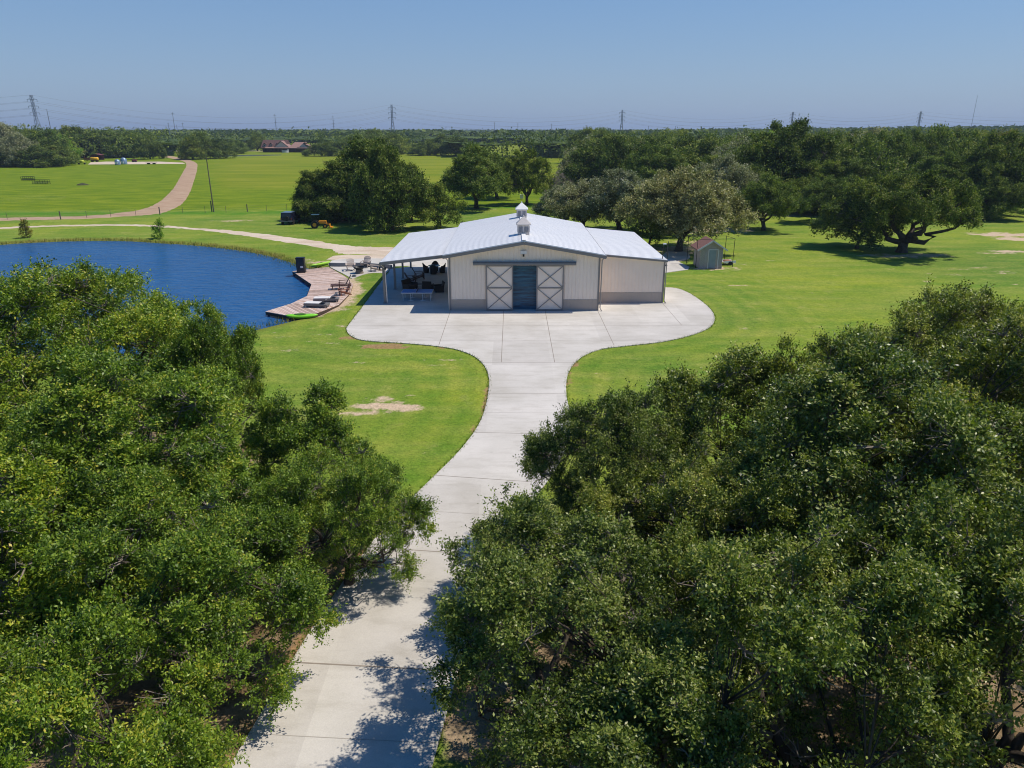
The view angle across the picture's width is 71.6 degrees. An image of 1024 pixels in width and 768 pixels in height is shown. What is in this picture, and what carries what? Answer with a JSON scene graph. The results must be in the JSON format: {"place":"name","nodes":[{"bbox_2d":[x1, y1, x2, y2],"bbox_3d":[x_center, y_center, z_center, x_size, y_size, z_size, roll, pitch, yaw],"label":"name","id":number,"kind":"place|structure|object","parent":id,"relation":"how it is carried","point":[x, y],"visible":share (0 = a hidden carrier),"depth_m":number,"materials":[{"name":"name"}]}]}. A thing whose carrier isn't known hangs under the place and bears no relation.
{"place":"outdoors","nodes":[
{"label":"outdoors","id":0,"kind":"place"},
{"bbox_2d":[0,156,196,220],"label":"gravel road","id":1,"kind":"structure","parent":0,"point":[177,196],"depth_m":147.03,"materials":[{"name":"beige gravel"}]},
{"bbox_2d":[0,241,319,360],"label":"pond water","id":2,"kind":"structure","parent":0,"point":[242,286],"depth_m":77.51,"materials":[{"name":"blue liquid"}]},
{"bbox_2d":[265,267,352,319],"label":"dock","id":3,"kind":"object","parent":2,"relation":"in","point":[320,281],"visible":0.81,"depth_m":65.26,"materials":[{"name":"brown wood"}]},
{"bbox_2d":[0,224,392,254],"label":"dirt path","id":4,"kind":"structure","parent":0,"point":[343,249],"depth_m":95.70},
{"bbox_2d":[261,140,312,151],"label":"ranch house","id":5,"kind":"structure","parent":0,"point":[273,145],"depth_m":476.51,"materials":[{"name":"brown"}]},
{"bbox_2d":[330,258,446,278],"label":"fire pit terrace","id":6,"kind":"structure","parent":0,"point":[349,271],"depth_m":79.27,"materials":[{"name":"concrete"}]},
{"bbox_2d":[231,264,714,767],"bbox_3d":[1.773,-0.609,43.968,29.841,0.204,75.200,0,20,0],"label":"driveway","id":7,"kind":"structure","parent":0,"point":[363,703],"depth_m":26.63,"materials":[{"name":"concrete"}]},
{"bbox_2d":[0,138,1023,767],"bbox_3d":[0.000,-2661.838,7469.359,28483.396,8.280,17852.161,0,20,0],"label":"ground","id":8,"kind":"structure","parent":0,"point":[416,412],"depth_m":62.61,"materials":[{"name":"green plant"}]},
{"bbox_2d":[0,121,29,147],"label":"oak tree","id":9,"kind":"object","parent":8,"relation":"on","point":[4,127],"visible":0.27,"depth_m":303.39,"materials":[{"name":"green plant"}]},
{"bbox_2d":[0,128,37,166],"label":"oak tree","id":10,"kind":"object","parent":8,"relation":"on","point":[6,145],"visible":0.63,"depth_m":284.48,"materials":[{"name":"green plant"}]},
{"bbox_2d":[0,348,46,442],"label":"oak tree","id":11,"kind":"object","parent":8,"relation":"on","point":[1,376],"visible":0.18,"depth_m":28.36,"materials":[{"name":"green plant"}]},
{"bbox_2d":[27,95,41,129],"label":"lattice pylon","id":12,"kind":"object","parent":8,"relation":"on","point":[32,105],"visible":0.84,"depth_m":734.21,"materials":[{"name":"black metal"}]},
{"bbox_2d":[30,96,394,132],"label":"power line","id":13,"kind":"object","parent":12,"relation":"hanging from","point":[194,121],"visible":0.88,"depth_m":825.32,"materials":[{"name":"metal"}]},
{"bbox_2d":[2,144,70,167],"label":"oak tree","id":14,"kind":"object","parent":8,"relation":"on","point":[32,154],"visible":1,"depth_m":283.32,"materials":[{"name":"green plant"}]},
{"bbox_2d":[24,124,84,165],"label":"oak tree","id":15,"kind":"object","parent":8,"relation":"on","point":[47,139],"visible":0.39,"depth_m":299.86,"materials":[{"name":"green plant"}]},
{"bbox_2d":[39,144,79,165],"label":"oak tree","id":16,"kind":"object","parent":8,"relation":"on","point":[63,151],"visible":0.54,"depth_m":294.73,"materials":[{"name":"green plant"}]},
{"bbox_2d":[59,124,103,156],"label":"oak tree","id":17,"kind":"object","parent":8,"relation":"on","point":[70,129],"visible":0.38,"depth_m":375.20,"materials":[{"name":"green plant"}]},
{"bbox_2d":[0,421,169,662],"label":"oak tree","id":18,"kind":"object","parent":8,"relation":"on","point":[43,592],"visible":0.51,"depth_m":17.76,"materials":[{"name":"green plant"}]},
{"bbox_2d":[73,128,122,157],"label":"oak tree","id":19,"kind":"object","parent":8,"relation":"on","point":[95,136],"visible":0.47,"depth_m":374.49,"materials":[{"name":"green plant"}]},
{"bbox_2d":[0,253,215,472],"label":"oak tree","id":20,"kind":"object","parent":8,"relation":"on","point":[51,307],"visible":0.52,"depth_m":28.75,"materials":[{"name":"green plant"}]},
{"bbox_2d":[82,126,139,157],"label":"oak tree","id":21,"kind":"object","parent":8,"relation":"on","point":[110,134],"visible":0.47,"depth_m":379.30,"materials":[{"name":"green plant"}]},
{"bbox_2d":[0,577,252,767],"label":"oak tree","id":22,"kind":"object","parent":8,"relation":"on","point":[38,706],"visible":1,"depth_m":13.02,"materials":[{"name":"green plant"}]},
{"bbox_2d":[106,127,147,157],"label":"oak tree","id":23,"kind":"object","parent":8,"relation":"on","point":[126,150],"visible":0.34,"depth_m":383.98,"materials":[{"name":"green plant"}]},
{"bbox_2d":[0,338,277,608],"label":"oak tree","id":24,"kind":"object","parent":8,"relation":"on","point":[97,385],"visible":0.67,"depth_m":21.37,"materials":[{"name":"green plant"}]},
{"bbox_2d":[128,134,167,159],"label":"oak tree","id":25,"kind":"object","parent":8,"relation":"on","point":[146,149],"visible":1,"depth_m":359.73,"materials":[{"name":"green plant"}]},
{"bbox_2d":[0,237,329,358],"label":"bank grass","id":26,"kind":"structure","parent":8,"relation":"on","point":[226,248],"depth_m":91.79,"materials":[{"name":"green plant"}]},
{"bbox_2d":[0,475,351,731],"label":"oak tree","id":27,"kind":"object","parent":8,"relation":"on","point":[294,599],"visible":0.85,"depth_m":17.13,"materials":[{"name":"green plant"}]},
{"bbox_2d":[176,133,207,159],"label":"oak tree","id":28,"kind":"object","parent":8,"relation":"on","point":[181,152],"visible":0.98,"depth_m":355.70,"materials":[{"name":"green plant"}]},
{"bbox_2d":[58,417,331,659],"bbox_3d":[-9.567,4.265,20.877,8.182,6.622,6.573,-2,20,-5],"label":"oak tree","id":29,"kind":"object","parent":8,"relation":"on","point":[143,471],"visible":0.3,"depth_m":20.18,"materials":[{"name":"green plant"}]},
{"bbox_2d":[176,130,222,159],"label":"oak tree","id":30,"kind":"object","parent":8,"relation":"on","point":[201,137],"visible":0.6,"depth_m":362.92,"materials":[{"name":"green plant"}]},
{"bbox_2d":[154,295,269,448],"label":"oak tree","id":31,"kind":"object","parent":8,"relation":"on","point":[195,342],"visible":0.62,"depth_m":29.01,"materials":[{"name":"green plant"}]},
{"bbox_2d":[203,136,239,158],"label":"oak tree","id":32,"kind":"object","parent":8,"relation":"on","point":[218,142],"visible":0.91,"depth_m":371.13,"materials":[{"name":"green plant"}]},
{"bbox_2d":[224,138,252,153],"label":"oak tree","id":33,"kind":"object","parent":8,"relation":"on","point":[240,147],"visible":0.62,"depth_m":450.30,"materials":[{"name":"green plant"}]},
{"bbox_2d":[247,131,265,150],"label":"oak tree","id":34,"kind":"object","parent":8,"relation":"on","point":[257,139],"visible":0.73,"depth_m":501.82,"materials":[{"name":"green plant"}]},
{"bbox_2d":[280,211,299,224],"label":"parked jeep","id":35,"kind":"object","parent":8,"relation":"on","point":[290,216],"visible":1,"depth_m":112.15,"materials":[{"name":"black paint"}]},
{"bbox_2d":[237,376,365,529],"bbox_3d":[-7.336,2.707,25.921,5.343,6.122,3.868,-6,20,-15],"label":"oak tree","id":36,"kind":"object","parent":8,"relation":"on","point":[332,432],"visible":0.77,"depth_m":24.92,"materials":[{"name":"green plant"}]},
{"bbox_2d":[287,166,340,221],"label":"oak tree","id":37,"kind":"object","parent":8,"relation":"on","point":[303,204],"visible":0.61,"depth_m":115.09,"materials":[{"name":"green plant"}]},
{"bbox_2d":[301,140,338,156],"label":"oak tree","id":38,"kind":"object","parent":8,"relation":"on","point":[322,146],"visible":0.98,"depth_m":400.57,"materials":[{"name":"green plant"}]},
{"bbox_2d":[308,157,358,222],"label":"oak tree","id":39,"kind":"object","parent":8,"relation":"on","point":[326,206],"visible":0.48,"depth_m":112.96,"materials":[{"name":"green plant"}]},
{"bbox_2d":[324,135,351,155],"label":"oak tree","id":40,"kind":"object","parent":8,"relation":"on","point":[338,144],"visible":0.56,"depth_m":407.05,"materials":[{"name":"green plant"}]},
{"bbox_2d":[236,432,441,599],"bbox_3d":[-5.244,4.199,22.699,5.725,5.460,7.127,7,21,19],"label":"oak tree","id":41,"kind":"object","parent":8,"relation":"on","point":[355,480],"visible":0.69,"depth_m":22.09,"materials":[{"name":"green plant"}]},
{"bbox_2d":[325,131,401,223],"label":"oak tree","id":42,"kind":"object","parent":8,"relation":"on","point":[354,153],"visible":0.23,"depth_m":113.72,"materials":[{"name":"green plant"}]},
{"bbox_2d":[326,255,447,259],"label":"sand apron","id":43,"kind":"object","parent":8,"relation":"on","point":[337,257],"visible":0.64,"depth_m":84.41,"materials":[{"name":"beige sand"}]},
{"bbox_2d":[343,136,443,232],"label":"oak tree","id":44,"kind":"object","parent":8,"relation":"on","point":[369,197],"visible":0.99,"depth_m":102.58,"materials":[{"name":"green plant"}]},
{"bbox_2d":[378,131,411,153],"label":"oak tree","id":45,"kind":"object","parent":8,"relation":"on","point":[400,145],"visible":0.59,"depth_m":432.25,"materials":[{"name":"green plant"}]},
{"bbox_2d":[406,141,437,155],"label":"oak tree","id":46,"kind":"object","parent":8,"relation":"on","point":[419,148],"visible":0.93,"depth_m":412.94,"materials":[{"name":"green plant"}]},
{"bbox_2d":[411,180,470,227],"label":"oak tree","id":47,"kind":"object","parent":8,"relation":"on","point":[450,207],"visible":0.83,"depth_m":106.57,"materials":[{"name":"green plant"}]},
{"bbox_2d":[434,133,471,155],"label":"oak tree","id":48,"kind":"object","parent":8,"relation":"on","point":[451,150],"visible":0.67,"depth_m":409.24,"materials":[{"name":"green plant"}]},
{"bbox_2d":[437,139,511,208],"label":"oak tree","id":49,"kind":"object","parent":8,"relation":"on","point":[457,176],"visible":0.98,"depth_m":129.71,"materials":[{"name":"green plant"}]},
{"bbox_2d":[14,124,1023,160],"bbox_3d":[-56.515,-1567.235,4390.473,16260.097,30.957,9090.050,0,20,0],"label":"woodland","id":50,"kind":"object","parent":8,"relation":"on","point":[550,139],"visible":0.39,"depth_m":662.42,"materials":[{"name":"green plant"}]},
{"bbox_2d":[500,146,559,204],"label":"oak tree","id":51,"kind":"object","parent":8,"relation":"on","point":[537,179],"visible":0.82,"depth_m":138.90,"materials":[{"name":"green plant"}]},
{"bbox_2d":[461,490,608,630],"bbox_3d":[0.927,5.353,21.090,4.677,4.308,5.530,-3,20,-7],"label":"oak tree","id":52,"kind":"object","parent":8,"relation":"on","point":[480,525],"visible":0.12,"depth_m":20.62,"materials":[{"name":"green plant"}]},
{"bbox_2d":[531,182,590,221],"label":"oak tree","id":53,"kind":"object","parent":8,"relation":"on","point":[538,208],"visible":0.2,"depth_m":109.78,"materials":[{"name":"green plant"}]},
{"bbox_2d":[559,126,595,159],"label":"oak tree","id":54,"kind":"object","parent":8,"relation":"on","point":[587,131],"visible":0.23,"depth_m":311.29,"materials":[{"name":"green plant"}]},
{"bbox_2d":[541,178,619,226],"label":"oak tree","id":55,"kind":"object","parent":8,"relation":"on","point":[566,192],"visible":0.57,"depth_m":102.61,"materials":[{"name":"green plant"}]},
{"bbox_2d":[556,134,604,182],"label":"oak tree","id":56,"kind":"object","parent":8,"relation":"on","point":[563,162],"visible":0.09,"depth_m":198.61,"materials":[{"name":"green plant"}]},
{"bbox_2d":[559,132,618,186],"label":"oak tree","id":57,"kind":"object","parent":8,"relation":"on","point":[572,170],"visible":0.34,"depth_m":178.18,"materials":[{"name":"green plant"}]},
{"bbox_2d":[420,482,784,767],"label":"oak tree","id":58,"kind":"object","parent":8,"relation":"on","point":[502,581],"visible":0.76,"depth_m":15.46,"materials":[{"name":"green plant"}]},
{"bbox_2d":[580,132,631,183],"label":"oak tree","id":59,"kind":"object","parent":8,"relation":"on","point":[611,147],"visible":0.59,"depth_m":170.34,"materials":[{"name":"green plant"}]},
{"bbox_2d":[572,166,655,230],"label":"oak tree","id":60,"kind":"object","parent":8,"relation":"on","point":[620,183],"visible":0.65,"depth_m":100.74,"materials":[{"name":"green plant"}]},
{"bbox_2d":[513,376,716,555],"bbox_3d":[3.504,2.940,24.467,7.822,6.659,5.998,14,24,33],"label":"oak tree","id":61,"kind":"object","parent":8,"relation":"on","point":[622,431],"visible":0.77,"depth_m":23.29,"materials":[{"name":"green plant"}]},
{"bbox_2d":[605,130,675,173],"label":"oak tree","id":62,"kind":"object","parent":8,"relation":"on","point":[631,150],"visible":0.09,"depth_m":167.67,"materials":[{"name":"green plant"}]},
{"bbox_2d":[621,187,673,245],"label":"oak tree","id":63,"kind":"object","parent":8,"relation":"on","point":[654,228],"visible":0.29,"depth_m":88.73,"materials":[{"name":"green plant"}]},
{"bbox_2d":[528,601,780,767],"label":"oak tree","id":64,"kind":"object","parent":8,"relation":"on","point":[604,715],"visible":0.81,"depth_m":13.24,"materials":[{"name":"green plant"}]},
{"bbox_2d":[623,141,691,179],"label":"oak tree","id":65,"kind":"object","parent":8,"relation":"on","point":[662,158],"visible":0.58,"depth_m":146.74,"materials":[{"name":"green plant"}]},
{"bbox_2d":[663,251,689,261],"bbox_3d":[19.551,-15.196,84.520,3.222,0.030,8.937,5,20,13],"label":"trampoline","id":66,"kind":"object","parent":8,"relation":"on","point":[678,256],"visible":0.77,"depth_m":85.02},
{"bbox_2d":[646,142,707,176],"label":"oak tree","id":67,"kind":"object","parent":8,"relation":"on","point":[692,160],"visible":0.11,"depth_m":148.24,"materials":[{"name":"green plant"}]},
{"bbox_2d":[665,259,688,272],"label":"side patio","id":68,"kind":"structure","parent":8,"relation":"on","point":[673,265],"depth_m":78.11,"materials":[{"name":"concrete"}]},
{"bbox_2d":[658,129,715,152],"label":"oak tree","id":69,"kind":"object","parent":8,"relation":"on","point":[685,141],"visible":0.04,"depth_m":177.79,"materials":[{"name":"green plant"}]},
{"bbox_2d":[610,163,765,251],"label":"oak tree","id":70,"kind":"object","parent":8,"relation":"on","point":[700,200],"visible":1,"depth_m":83.48,"materials":[{"name":"green plant"}]},
{"bbox_2d":[682,134,721,161],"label":"oak tree","id":71,"kind":"object","parent":8,"relation":"on","point":[704,147],"visible":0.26,"depth_m":165.59,"materials":[{"name":"green plant"}]},
{"bbox_2d":[690,236,727,268],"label":"garden shed","id":72,"kind":"structure","parent":8,"relation":"on","point":[709,254],"depth_m":76.72,"materials":[{"name":"grey"}]},
{"bbox_2d":[565,420,854,692],"bbox_3d":[5.993,4.383,20.874,8.710,6.390,6.997,12,23,30],"label":"oak tree","id":73,"kind":"object","parent":8,"relation":"on","point":[692,485],"visible":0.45,"depth_m":20.17,"materials":[{"name":"green plant"}]},
{"bbox_2d":[690,153,760,203],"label":"oak tree","id":74,"kind":"object","parent":8,"relation":"on","point":[741,175],"visible":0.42,"depth_m":111.24,"materials":[{"name":"green plant"}]},
{"bbox_2d":[707,130,751,160],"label":"oak tree","id":75,"kind":"object","parent":8,"relation":"on","point":[731,144],"visible":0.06,"depth_m":155.88,"materials":[{"name":"green plant"}]},
{"bbox_2d":[630,337,835,482],"bbox_3d":[8.018,1.852,26.264,7.540,7.568,6.377,4,20,11],"label":"oak tree","id":76,"kind":"object","parent":8,"relation":"on","point":[715,392],"visible":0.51,"depth_m":24.91,"materials":[{"name":"green plant"}]},
{"bbox_2d":[721,131,789,182],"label":"oak tree","id":77,"kind":"object","parent":8,"relation":"on","point":[772,164],"visible":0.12,"depth_m":128.58,"materials":[{"name":"green plant"}]},
{"bbox_2d":[731,171,813,230],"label":"oak tree","id":78,"kind":"object","parent":8,"relation":"on","point":[771,197],"visible":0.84,"depth_m":102.39,"materials":[{"name":"green plant"}]},
{"bbox_2d":[737,114,843,181],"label":"oak tree","id":79,"kind":"object","parent":8,"relation":"on","point":[799,159],"visible":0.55,"depth_m":128.26,"materials":[{"name":"green plant"}]},
{"bbox_2d":[595,489,1002,767],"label":"oak tree","id":80,"kind":"object","parent":8,"relation":"on","point":[739,579],"visible":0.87,"depth_m":13.40,"materials":[{"name":"green plant"}]},
{"bbox_2d":[782,156,841,214],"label":"oak tree","id":81,"kind":"object","parent":8,"relation":"on","point":[828,167],"visible":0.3,"depth_m":122.91,"materials":[{"name":"green plant"}]},
{"bbox_2d":[722,321,922,533],"bbox_3d":[11.259,1.751,25.670,6.412,8.152,8.362,0,20,1],"label":"oak tree","id":82,"kind":"object","parent":8,"relation":"on","point":[822,341],"visible":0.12,"depth_m":24.92,"materials":[{"name":"green plant"}]},
{"bbox_2d":[794,174,855,217],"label":"oak tree","id":83,"kind":"object","parent":8,"relation":"on","point":[819,192],"visible":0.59,"depth_m":111.86,"materials":[{"name":"green plant"}]},
{"bbox_2d":[798,128,851,162],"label":"oak tree","id":84,"kind":"object","parent":8,"relation":"on","point":[838,134],"visible":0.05,"depth_m":139.20,"materials":[{"name":"green plant"}]},
{"bbox_2d":[808,153,885,219],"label":"oak tree","id":85,"kind":"object","parent":8,"relation":"on","point":[848,168],"visible":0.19,"depth_m":120.86,"materials":[{"name":"green plant"}]},
{"bbox_2d":[672,323,1023,629],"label":"oak tree","id":86,"kind":"object","parent":8,"relation":"on","point":[956,439],"visible":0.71,"depth_m":19.00,"materials":[{"name":"green plant"}]},
{"bbox_2d":[805,184,915,250],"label":"oak tree","id":87,"kind":"object","parent":8,"relation":"on","point":[840,227],"visible":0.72,"depth_m":88.02,"materials":[{"name":"green plant"}]},
{"bbox_2d":[842,137,923,215],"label":"oak tree","id":88,"kind":"object","parent":8,"relation":"on","point":[887,164],"visible":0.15,"depth_m":124.55,"materials":[{"name":"green plant"}]},
{"bbox_2d":[847,128,927,171],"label":"oak tree","id":89,"kind":"object","parent":8,"relation":"on","point":[905,148],"visible":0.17,"depth_m":133.27,"materials":[{"name":"green plant"}]},
{"bbox_2d":[817,165,985,252],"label":"oak tree","id":90,"kind":"object","parent":8,"relation":"on","point":[930,196],"visible":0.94,"depth_m":83.06,"materials":[{"name":"green plant"}]},
{"bbox_2d":[795,273,1023,441],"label":"oak tree","id":91,"kind":"object","parent":8,"relation":"on","point":[955,310],"visible":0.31,"depth_m":29.38,"materials":[{"name":"green plant"}]},
{"bbox_2d":[813,472,1023,767],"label":"oak tree","id":92,"kind":"object","parent":8,"relation":"on","point":[995,583],"visible":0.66,"depth_m":14.38,"materials":[{"name":"green plant"}]},
{"bbox_2d":[904,129,953,161],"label":"oak tree","id":93,"kind":"object","parent":8,"relation":"on","point":[930,145],"visible":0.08,"depth_m":139.87,"materials":[{"name":"green plant"}]},
{"bbox_2d":[859,300,1023,536],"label":"oak tree","id":94,"kind":"object","parent":8,"relation":"on","point":[995,358],"visible":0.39,"depth_m":23.53,"materials":[{"name":"green plant"}]},
{"bbox_2d":[908,150,977,215],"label":"oak tree","id":95,"kind":"object","parent":8,"relation":"on","point":[932,159],"visible":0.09,"depth_m":121.08,"materials":[{"name":"green plant"}]},
{"bbox_2d":[913,121,977,150],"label":"oak tree","id":96,"kind":"object","parent":8,"relation":"on","point":[944,136],"visible":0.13,"depth_m":153.18,"materials":[{"name":"green plant"}]},
{"bbox_2d":[907,148,991,201],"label":"oak tree","id":97,"kind":"object","parent":8,"relation":"on","point":[950,156],"visible":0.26,"depth_m":120.02,"materials":[{"name":"green plant"}]},
{"bbox_2d":[947,129,997,156],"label":"oak tree","id":98,"kind":"object","parent":8,"relation":"on","point":[967,143],"visible":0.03,"depth_m":136.63,"materials":[{"name":"green plant"}]},
{"bbox_2d":[954,128,1023,214],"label":"oak tree","id":99,"kind":"object","parent":8,"relation":"on","point":[1007,150],"visible":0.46,"depth_m":118.94,"materials":[{"name":"green plant"}]},
{"bbox_2d":[956,157,1023,220],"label":"oak tree","id":100,"kind":"object","parent":8,"relation":"on","point":[1001,193],"visible":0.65,"depth_m":115.99,"materials":[{"name":"green plant"}]},
{"bbox_2d":[0,0,1023,129],"label":"sky","id":101,"kind":"structure","parent":0,"point":[246,63],"materials":[{"name":"blue"}]},
{"bbox_2d":[379,202,668,310],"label":"barn","id":102,"kind":"structure","parent":0,"point":[521,258],"depth_m":59.23,"materials":[{"name":"grey metal"}]},
{"bbox_2d":[486,265,512,309],"bbox_3d":[-1.025,-7.890,58.308,2.230,3.775,0.131,0,20,0],"label":"sliding door","id":103,"kind":"structure","parent":102,"relation":"in","point":[499,278],"depth_m":58.29,"materials":[{"name":"grey metal"}]},
{"bbox_2d":[513,265,536,308],"bbox_3d":[1.025,-8.083,58.988,2.130,3.750,0.080,0,20,0],"label":"rollup door","id":104,"kind":"structure","parent":102,"relation":"in","point":[524,276],"depth_m":58.97,"materials":[{"name":"metal"}]},
{"bbox_2d":[536,265,563,309],"bbox_3d":[3.120,-7.890,58.308,2.240,3.775,0.131,0,20,0],"label":"sliding door","id":105,"kind":"structure","parent":102,"relation":"in","point":[549,278],"depth_m":58.28,"materials":[{"name":"grey metal"}]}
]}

